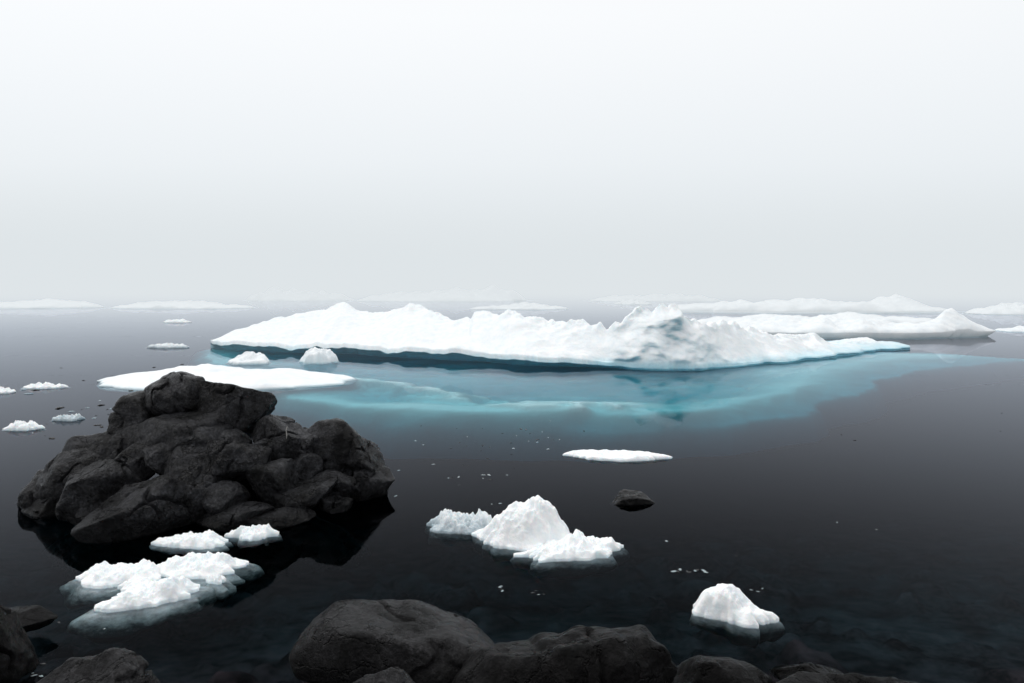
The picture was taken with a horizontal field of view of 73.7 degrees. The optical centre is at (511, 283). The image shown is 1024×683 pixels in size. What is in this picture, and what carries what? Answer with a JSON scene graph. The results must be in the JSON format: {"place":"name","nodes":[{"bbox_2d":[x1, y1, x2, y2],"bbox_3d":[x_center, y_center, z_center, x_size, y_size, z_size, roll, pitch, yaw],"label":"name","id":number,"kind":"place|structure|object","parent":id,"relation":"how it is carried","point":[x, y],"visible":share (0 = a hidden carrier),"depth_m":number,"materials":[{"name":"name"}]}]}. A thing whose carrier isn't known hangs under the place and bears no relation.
{"place":"outdoors","nodes":[
{"label":"outdoors","id":0,"kind":"place"},
{"bbox_2d":[0,284,1023,682],"bbox_3d":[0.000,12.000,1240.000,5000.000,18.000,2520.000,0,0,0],"label":"sea water","id":1,"kind":"structure","parent":0,"point":[888,542],"depth_m":9.88,"materials":[{"name":"black liquid"}]},
{"bbox_2d":[0,386,15,393],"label":"ice piece","id":2,"kind":"object","parent":1,"relation":"on","point":[3,390],"visible":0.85,"depth_m":18.64,"materials":[{"name":"white ice"}]},
{"bbox_2d":[0,605,38,682],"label":"shore rock","id":3,"kind":"object","parent":1,"relation":"on","point":[19,659],"visible":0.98,"depth_m":5.13,"materials":[{"name":"black stone"}]},
{"bbox_2d":[3,420,44,430],"bbox_3d":[-10.010,2.997,14.050,0.850,0.358,0.371,0,0,0],"label":"ice piece","id":4,"kind":"object","parent":1,"relation":"on","point":[24,425],"visible":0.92,"depth_m":13.96,"materials":[{"name":"white ice"}]},
{"bbox_2d":[10,605,57,632],"bbox_3d":[-4.250,2.872,5.746,0.688,0.210,0.432,0,0,0],"label":"shore rock","id":5,"kind":"object","parent":1,"relation":"on","point":[33,617],"visible":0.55,"depth_m":5.79,"materials":[{"name":"black stone"}]},
{"bbox_2d":[23,382,67,388],"bbox_3d":[-13.403,2.996,19.613,1.363,0.339,0.530,0,0,0],"label":"ice piece","id":6,"kind":"object","parent":1,"relation":"on","point":[45,385],"visible":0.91,"depth_m":19.48,"materials":[{"name":"white ice"}]},
{"bbox_2d":[0,299,102,308],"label":"ice floe","id":7,"kind":"object","parent":1,"relation":"on","point":[45,303],"visible":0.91,"depth_m":81.95,"materials":[{"name":"white ice"}]},
{"bbox_2d":[52,413,84,420],"bbox_3d":[-9.763,3.015,14.979,0.705,0.296,0.344,0,0,0],"label":"ice piece","id":8,"kind":"object","parent":1,"relation":"on","point":[72,417],"visible":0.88,"depth_m":14.91,"materials":[{"name":"white ice"}]},
{"bbox_2d":[76,559,160,588],"bbox_3d":[-4.014,3.181,6.954,1.095,0.670,0.703,0,0,0],"label":"ice chunk","id":9,"kind":"object","parent":1,"relation":"on","point":[104,574],"visible":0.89,"depth_m":6.85,"materials":[{"name":"white ice"}]},
{"bbox_2d":[118,576,156,591],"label":"ice chunk","id":10,"kind":"object","parent":1,"relation":"on","point":[126,585],"visible":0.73,"depth_m":6.70,"materials":[{"name":"white ice"}]},
{"bbox_2d":[94,575,199,612],"bbox_3d":[-3.444,3.175,6.438,1.257,0.728,0.629,0,0,-16],"label":"ice chunk","id":11,"kind":"object","parent":1,"relation":"on","point":[154,593],"visible":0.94,"depth_m":6.41,"materials":[{"name":"white ice"}]},
{"bbox_2d":[147,343,189,348],"bbox_3d":[-16.021,2.962,31.753,2.122,0.411,0.999,0,0,0],"label":"ice piece","id":12,"kind":"object","parent":1,"relation":"on","point":[169,345],"visible":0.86,"depth_m":31.56,"materials":[{"name":"white ice"}]},
{"bbox_2d":[163,319,190,322],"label":"ice piece","id":13,"kind":"object","parent":1,"relation":"on","point":[177,321],"visible":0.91,"depth_m":51.61,"materials":[{"name":"white ice"}]},
{"bbox_2d":[134,300,224,304],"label":"ice floe","id":14,"kind":"object","parent":1,"relation":"on","point":[189,301],"visible":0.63,"depth_m":93.10,"materials":[{"name":"white ice"}]},
{"bbox_2d":[111,302,254,308],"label":"ice floe","id":15,"kind":"object","parent":1,"relation":"on","point":[179,305],"visible":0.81,"depth_m":80.38,"materials":[{"name":"white ice"}]},
{"bbox_2d":[151,529,227,549],"bbox_3d":[-3.701,3.040,7.854,0.954,0.361,0.385,0,0,0],"label":"ice chunk","id":16,"kind":"object","parent":1,"relation":"on","point":[209,539],"visible":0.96,"depth_m":7.77,"materials":[{"name":"white ice"}]},
{"bbox_2d":[157,551,248,578],"bbox_3d":[-3.278,3.167,7.152,1.264,0.672,0.781,0,0,0],"label":"ice chunk","id":17,"kind":"object","parent":1,"relation":"on","point":[192,565],"visible":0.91,"depth_m":7.04,"materials":[{"name":"white ice"}]},
{"bbox_2d":[206,574,225,584],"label":"ice chunk","id":18,"kind":"object","parent":1,"relation":"on","point":[216,579],"visible":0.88,"depth_m":6.82,"materials":[{"name":"white ice"}]},
{"bbox_2d":[97,364,355,389],"bbox_3d":[-8.713,3.023,20.949,7.865,1.042,4.292,0,0,0],"label":"ice floe","id":19,"kind":"object","parent":1,"relation":"on","point":[275,378],"visible":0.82,"depth_m":20.33,"materials":[{"name":"white ice"}]},
{"bbox_2d":[228,351,269,364],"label":"ice block","id":20,"kind":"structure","parent":1,"relation":"on","point":[248,357],"depth_m":25.45,"materials":[{"name":"white ice"}]},
{"bbox_2d":[224,523,278,541],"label":"ice chunk","id":21,"kind":"object","parent":1,"relation":"on","point":[258,532],"visible":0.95,"depth_m":8.04,"materials":[{"name":"white ice"}]},
{"bbox_2d":[299,347,338,363],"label":"ice block","id":22,"kind":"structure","parent":1,"relation":"on","point":[314,355],"depth_m":25.61,"materials":[{"name":"white ice"}]},
{"bbox_2d":[353,667,414,682],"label":"shore rock","id":23,"kind":"object","parent":1,"relation":"on","point":[394,675],"visible":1,"depth_m":4.47,"materials":[{"name":"stone"}]},
{"bbox_2d":[289,599,494,682],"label":"shore rock","id":24,"kind":"object","parent":1,"relation":"on","point":[352,641],"visible":0.84,"depth_m":5.14,"materials":[{"name":"stone"}]},
{"bbox_2d":[357,285,525,301],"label":"ice floe","id":25,"kind":"object","parent":1,"relation":"on","point":[493,293],"visible":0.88,"depth_m":112.90,"materials":[{"name":"white ice"}]},
{"bbox_2d":[427,508,491,534],"bbox_3d":[-0.598,3.120,8.394,0.971,0.697,0.575,0,0,0],"label":"ice chunk","id":26,"kind":"object","parent":1,"relation":"on","point":[446,521],"visible":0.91,"depth_m":8.28,"materials":[{"name":"white ice"}]},
{"bbox_2d":[470,302,567,309],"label":"ice floe","id":27,"kind":"object","parent":1,"relation":"on","point":[525,306],"visible":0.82,"depth_m":77.78,"materials":[{"name":"white ice"}]},
{"bbox_2d":[471,495,569,551],"bbox_3d":[0.160,2.972,7.982,1.311,0.943,0.816,0,0,0],"label":"ice chunk","id":28,"kind":"object","parent":1,"relation":"on","point":[530,523],"visible":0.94,"depth_m":7.83,"materials":[{"name":"white ice"}]},
{"bbox_2d":[210,302,909,369],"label":"iceberg","id":29,"kind":"object","parent":1,"relation":"on","point":[664,337],"visible":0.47,"depth_m":26.45,"materials":[{"name":"white ice"}]},
{"bbox_2d":[513,529,623,562],"bbox_3d":[0.663,3.114,7.601,1.377,0.652,0.622,0,0,-14],"label":"ice chunk","id":30,"kind":"object","parent":1,"relation":"on","point":[577,545],"visible":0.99,"depth_m":7.49,"materials":[{"name":"white ice"}]},
{"bbox_2d":[563,449,672,461],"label":"ice slab","id":31,"kind":"structure","parent":1,"relation":"on","point":[615,455],"depth_m":11.64,"materials":[{"name":"white ice"}]},
{"bbox_2d":[615,299,650,304],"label":"ice floe","id":32,"kind":"object","parent":1,"relation":"on","point":[631,302],"visible":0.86,"depth_m":95.20,"materials":[{"name":"white ice"}]},
{"bbox_2d":[613,489,654,504],"bbox_3d":[1.645,3.017,9.494,0.624,0.255,0.560,0,0,0],"label":"shore rock","id":33,"kind":"object","parent":1,"relation":"on","point":[628,497],"visible":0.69,"depth_m":9.28,"materials":[{"name":"stone"}]},
{"bbox_2d":[589,293,719,301],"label":"ice floe","id":34,"kind":"object","parent":1,"relation":"on","point":[673,297],"visible":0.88,"depth_m":111.38,"materials":[{"name":"white ice"}]},
{"bbox_2d":[672,655,771,682],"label":"shore rock","id":35,"kind":"object","parent":1,"relation":"on","point":[702,669],"visible":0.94,"depth_m":4.98,"materials":[{"name":"black stone"}]},
{"bbox_2d":[692,583,778,628],"bbox_3d":[2.022,3.056,6.163,0.819,0.650,0.431,0,0,23],"label":"ice chunk","id":36,"kind":"object","parent":1,"relation":"on","point":[730,603],"visible":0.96,"depth_m":6.09,"materials":[{"name":"white ice"}]},
{"bbox_2d":[771,662,842,678],"bbox_3d":[2.290,3.026,5.233,0.544,0.246,0.406,0,0,-11],"label":"shore rock","id":37,"kind":"object","parent":1,"relation":"on","point":[784,672],"visible":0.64,"depth_m":5.20,"materials":[{"name":"black stone"}]},
{"bbox_2d":[678,294,945,312],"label":"ice floe","id":38,"kind":"object","parent":1,"relation":"on","point":[895,303],"visible":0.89,"depth_m":69.20,"materials":[{"name":"white ice"}]},
{"bbox_2d":[697,312,932,323],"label":"ice floe","id":39,"kind":"object","parent":1,"relation":"on","point":[854,316],"visible":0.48,"depth_m":48.77,"materials":[{"name":"white ice"}]},
{"bbox_2d":[776,671,917,682],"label":"shore rock","id":40,"kind":"object","parent":1,"relation":"in","point":[804,677],"visible":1,"depth_m":4.81,"materials":[{"name":"black stone"}]},
{"bbox_2d":[728,308,995,338],"bbox_3d":[18.778,2.621,39.100,17.363,2.409,4.854,0,0,0],"label":"ice floe","id":41,"kind":"object","parent":1,"relation":"on","point":[950,323],"visible":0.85,"depth_m":37.59,"materials":[{"name":"white ice"}]},
{"bbox_2d":[965,302,1023,314],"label":"ice floe","id":42,"kind":"object","parent":1,"relation":"on","point":[1016,308],"visible":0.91,"depth_m":65.80,"materials":[{"name":"white ice"}]},
{"bbox_2d":[995,326,1023,331],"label":"ice floe","id":43,"kind":"object","parent":1,"relation":"on","point":[1018,329],"visible":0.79,"depth_m":42.28,"materials":[{"name":"white ice"}]},
{"bbox_2d":[0,0,1023,283],"label":"sky","id":44,"kind":"structure","parent":0,"point":[142,141],"materials":[{"name":"white"}]},
{"bbox_3d":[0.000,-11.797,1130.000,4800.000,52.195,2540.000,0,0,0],"label":"seabed ground","id":45,"kind":"structure","parent":0,"visible":0},
{"bbox_2d":[37,647,160,682],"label":"shore rock","id":46,"kind":"object","parent":45,"relation":"on","point":[116,665],"visible":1,"depth_m":4.61,"materials":[{"name":"stone"}]},
{"bbox_2d":[17,371,394,542],"bbox_3d":[-4.225,4.445,9.630,6.086,6.311,3.293,0,0,-11],"label":"rock outcrop","id":47,"kind":"object","parent":45,"relation":"on","point":[189,438],"visible":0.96,"depth_m":8.96,"materials":[{"name":"black stone"}]},
{"bbox_2d":[452,624,676,682],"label":"shore rock","id":48,"kind":"object","parent":45,"relation":"on","point":[639,653],"visible":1,"depth_m":4.71,"materials":[{"name":"black stone"}]}
]}

